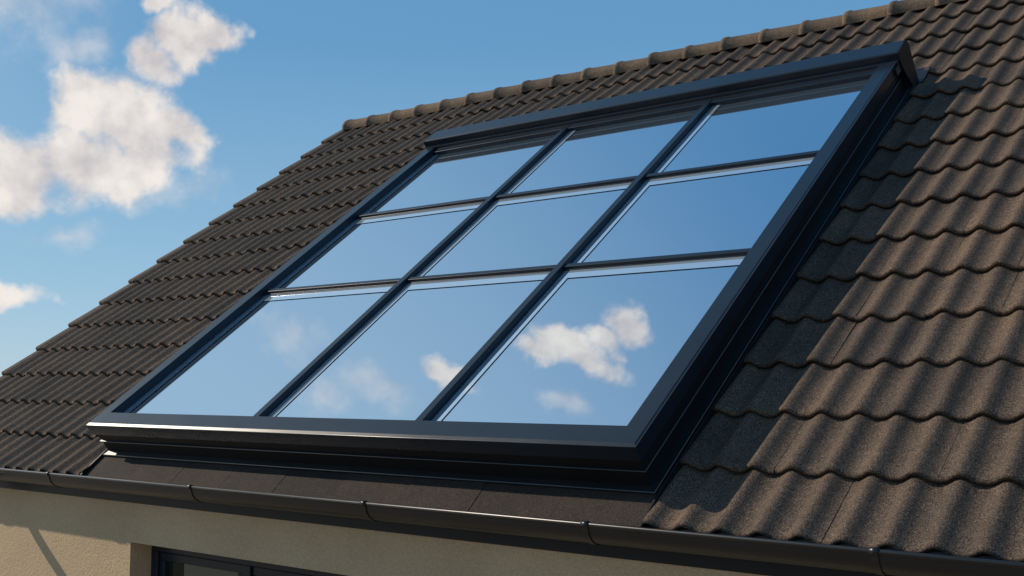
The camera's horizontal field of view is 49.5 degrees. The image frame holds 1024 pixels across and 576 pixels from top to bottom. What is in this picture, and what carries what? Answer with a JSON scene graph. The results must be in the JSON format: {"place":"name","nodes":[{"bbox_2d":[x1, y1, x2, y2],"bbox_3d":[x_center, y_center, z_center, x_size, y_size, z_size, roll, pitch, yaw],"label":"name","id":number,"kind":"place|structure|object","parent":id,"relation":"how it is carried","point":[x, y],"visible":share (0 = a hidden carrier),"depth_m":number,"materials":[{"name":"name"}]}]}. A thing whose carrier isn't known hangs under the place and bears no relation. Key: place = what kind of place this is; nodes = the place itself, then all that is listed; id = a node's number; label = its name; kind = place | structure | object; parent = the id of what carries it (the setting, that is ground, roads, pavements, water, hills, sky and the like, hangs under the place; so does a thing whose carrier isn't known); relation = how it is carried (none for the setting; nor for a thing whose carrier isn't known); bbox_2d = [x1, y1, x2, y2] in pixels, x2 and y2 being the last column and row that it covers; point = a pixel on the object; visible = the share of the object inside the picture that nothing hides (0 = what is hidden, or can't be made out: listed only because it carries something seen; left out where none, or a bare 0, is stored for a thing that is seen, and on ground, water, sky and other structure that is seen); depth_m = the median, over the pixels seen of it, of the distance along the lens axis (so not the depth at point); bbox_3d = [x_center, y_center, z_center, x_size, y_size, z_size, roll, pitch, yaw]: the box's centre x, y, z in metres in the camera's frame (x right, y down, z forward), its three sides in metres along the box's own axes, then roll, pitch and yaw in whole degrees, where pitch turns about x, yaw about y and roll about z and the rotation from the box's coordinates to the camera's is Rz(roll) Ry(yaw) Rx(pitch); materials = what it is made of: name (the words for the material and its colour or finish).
{"place":"outdoors","nodes":[
{"label":"outdoors","id":0,"kind":"place"},
{"bbox_2d":[151,550,159,575],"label":"window frame jamb","id":1,"kind":"object","parent":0,"point":[155,563],"depth_m":6.35,"materials":[{"name":"black metal"}]},
{"bbox_2d":[0,0,900,376],"label":"sky","id":2,"kind":"structure","parent":0,"point":[128,127],"materials":[{"name":"blue"}]},
{"bbox_2d":[82,1,1023,555],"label":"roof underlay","id":3,"kind":"object","parent":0,"point":[802,303],"visible":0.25,"depth_m":5.94,"materials":[{"name":"black"}]},
{"label":"ground","id":4,"kind":"structure","parent":0,"visible":0},
{"bbox_2d":[0,488,151,575],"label":"front wall","id":5,"kind":"structure","parent":4,"relation":"on","point":[45,534],"depth_m":6.71,"materials":[{"name":"beige paint"}]},
{"bbox_2d":[131,503,486,575],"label":"front wall head","id":6,"kind":"object","parent":5,"relation":"attached to","point":[347,551],"visible":0.5,"depth_m":5.36},
{"bbox_2d":[152,546,346,575],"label":"window frame head","id":7,"kind":"object","parent":6,"relation":"attached to","point":[245,562],"depth_m":5.84,"materials":[{"name":"metal"}]},
{"bbox_2d":[487,543,766,575],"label":"front wall","id":8,"kind":"structure","parent":4,"relation":"on","point":[503,560],"depth_m":4.39,"materials":[{"name":"beige paint"}]},
{"bbox_2d":[0,0,1023,561],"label":"roof tiles","id":9,"kind":"object","parent":8,"relation":"on","point":[898,392],"visible":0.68,"depth_m":5.14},
{"bbox_2d":[2,351,40,374],"bbox_3d":[-3.940,0.643,9.070,0.085,0.324,0.417,-4,-7,39],"label":"verge tile","id":10,"kind":"object","parent":9,"relation":"attached to","point":[5,371],"visible":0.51,"depth_m":9.00,"materials":[{"name":"ceramic"}]},
{"bbox_2d":[36,327,72,350],"bbox_3d":[-3.766,0.458,9.304,0.085,0.324,0.417,-4,-7,39],"label":"verge tile","id":11,"kind":"object","parent":9,"relation":"attached to","point":[39,347],"visible":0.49,"depth_m":9.22,"materials":[{"name":"concrete"}]},
{"bbox_2d":[68,305,102,326],"bbox_3d":[-3.593,0.273,9.537,0.085,0.324,0.417,-4,-7,39],"label":"verge tile","id":12,"kind":"object","parent":9,"relation":"attached to","point":[70,324],"visible":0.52,"depth_m":9.45,"materials":[{"name":"concrete"}]},
{"bbox_2d":[99,283,133,304],"bbox_3d":[-3.419,0.087,9.771,0.085,0.324,0.417,-4,-7,39],"label":"verge tile","id":13,"kind":"object","parent":9,"relation":"attached to","point":[102,302],"visible":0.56,"depth_m":9.69,"materials":[{"name":"concrete"}]},
{"bbox_2d":[128,263,161,283],"bbox_3d":[-3.245,-0.098,10.004,0.085,0.324,0.417,-4,-7,39],"label":"verge tile","id":14,"kind":"object","parent":9,"relation":"attached to","point":[131,280],"visible":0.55,"depth_m":9.92,"materials":[{"name":"concrete"}]},
{"bbox_2d":[156,243,188,262],"bbox_3d":[-3.071,-0.283,10.238,0.085,0.324,0.417,-4,-7,39],"label":"verge tile","id":15,"kind":"object","parent":9,"relation":"attached to","point":[159,260],"visible":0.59,"depth_m":10.15,"materials":[{"name":"concrete"}]},
{"bbox_2d":[183,225,213,243],"bbox_3d":[-2.897,-0.468,10.472,0.085,0.324,0.417,-4,-7,39],"label":"verge tile","id":16,"kind":"object","parent":9,"relation":"attached to","point":[185,241],"visible":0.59,"depth_m":10.38,"materials":[{"name":"concrete"}]},
{"bbox_2d":[208,207,238,225],"bbox_3d":[-2.724,-0.653,10.705,0.085,0.324,0.417,-4,-7,39],"label":"verge tile","id":17,"kind":"object","parent":9,"relation":"attached to","point":[212,222],"visible":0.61,"depth_m":10.62,"materials":[{"name":"tile"}]},
{"bbox_2d":[233,190,261,207],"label":"verge tile","id":18,"kind":"object","parent":9,"relation":"attached to","point":[235,205],"visible":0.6,"depth_m":10.84,"materials":[{"name":"concrete"}]},
{"bbox_2d":[256,174,283,190],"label":"verge tile","id":19,"kind":"object","parent":9,"relation":"attached to","point":[262,185],"visible":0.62,"depth_m":11.08,"materials":[{"name":"concrete"}]},
{"bbox_2d":[279,158,304,174],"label":"verge tile","id":20,"kind":"object","parent":9,"relation":"attached to","point":[284,170],"visible":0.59,"depth_m":11.30,"materials":[{"name":"concrete"}]},
{"bbox_2d":[300,143,325,158],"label":"verge tile","id":21,"kind":"object","parent":9,"relation":"attached to","point":[303,156],"visible":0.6,"depth_m":11.53,"materials":[{"name":"concrete"}]},
{"bbox_2d":[321,130,341,143],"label":"verge tile","id":22,"kind":"object","parent":9,"relation":"attached to","point":[324,141],"visible":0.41,"depth_m":11.75,"materials":[{"name":"concrete"}]},
{"bbox_2d":[0,480,892,575],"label":"fascia","id":23,"kind":"structure","parent":9,"relation":"attached to","point":[715,563],"depth_m":4.66,"materials":[{"name":"black metal"}]},
{"bbox_2d":[80,39,930,527],"bbox_3d":[0.024,-0.167,6.754,4.000,2.658,3.386,-4,-7,39],"label":"roof skylight","id":24,"kind":"object","parent":9,"relation":"on","point":[562,313],"visible":0.94,"depth_m":5.95},
{"bbox_2d":[0,468,1023,575],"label":"rain gutter","id":25,"kind":"object","parent":9,"relation":"attached to","point":[885,561],"visible":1,"depth_m":4.15,"materials":[{"name":"metal"}]},
{"bbox_2d":[342,0,962,130],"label":"ridge tiles","id":26,"kind":"object","parent":9,"relation":"attached to","point":[844,19],"visible":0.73,"depth_m":9.38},
{"bbox_3d":[-1.701,2.662,6.031,0.765,0.050,0.050,-4,-7,39],"label":"sash foot","id":27,"kind":"object","parent":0,"visible":0},
{"bbox_2d":[160,560,168,575],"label":"sash stile","id":28,"kind":"object","parent":27,"relation":"on","point":[164,567],"visible":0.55,"depth_m":6.33,"materials":[{"name":"metal"}]},
{"bbox_3d":[-1.036,3.294,5.406,2.630,1.200,0.300,-4,-7,39],"label":"front wall sill","id":29,"kind":"object","parent":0,"visible":0},
{"bbox_3d":[-1.101,2.704,5.378,2.710,0.029,0.175,-4,-7,39],"label":"window","id":30,"kind":"object","parent":29,"relation":"on","visible":0},
{"bbox_2d":[242,565,252,575],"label":"window mullion","id":31,"kind":"structure","parent":30,"relation":"on","point":[246,570],"depth_m":5.84},
{"bbox_2d":[160,552,242,572],"bbox_3d":[-1.701,1.510,6.133,0.765,0.046,0.050,-4,-7,39],"label":"sash head","id":32,"kind":"object","parent":31,"relation":"attached to","point":[207,563],"visible":0.62,"depth_m":6.10},
{"bbox_2d":[169,561,237,575],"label":"window glass","id":33,"kind":"object","parent":32,"relation":"in","point":[178,569],"visible":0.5,"depth_m":6.19,"materials":[{"name":"glass"}]},
{"label":"window","id":34,"kind":"object","parent":30,"relation":"on","visible":0},
{"bbox_2d":[252,566,311,575],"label":"sash head","id":35,"kind":"object","parent":34,"relation":"attached to","point":[258,571],"visible":0.72,"depth_m":5.74}
]}

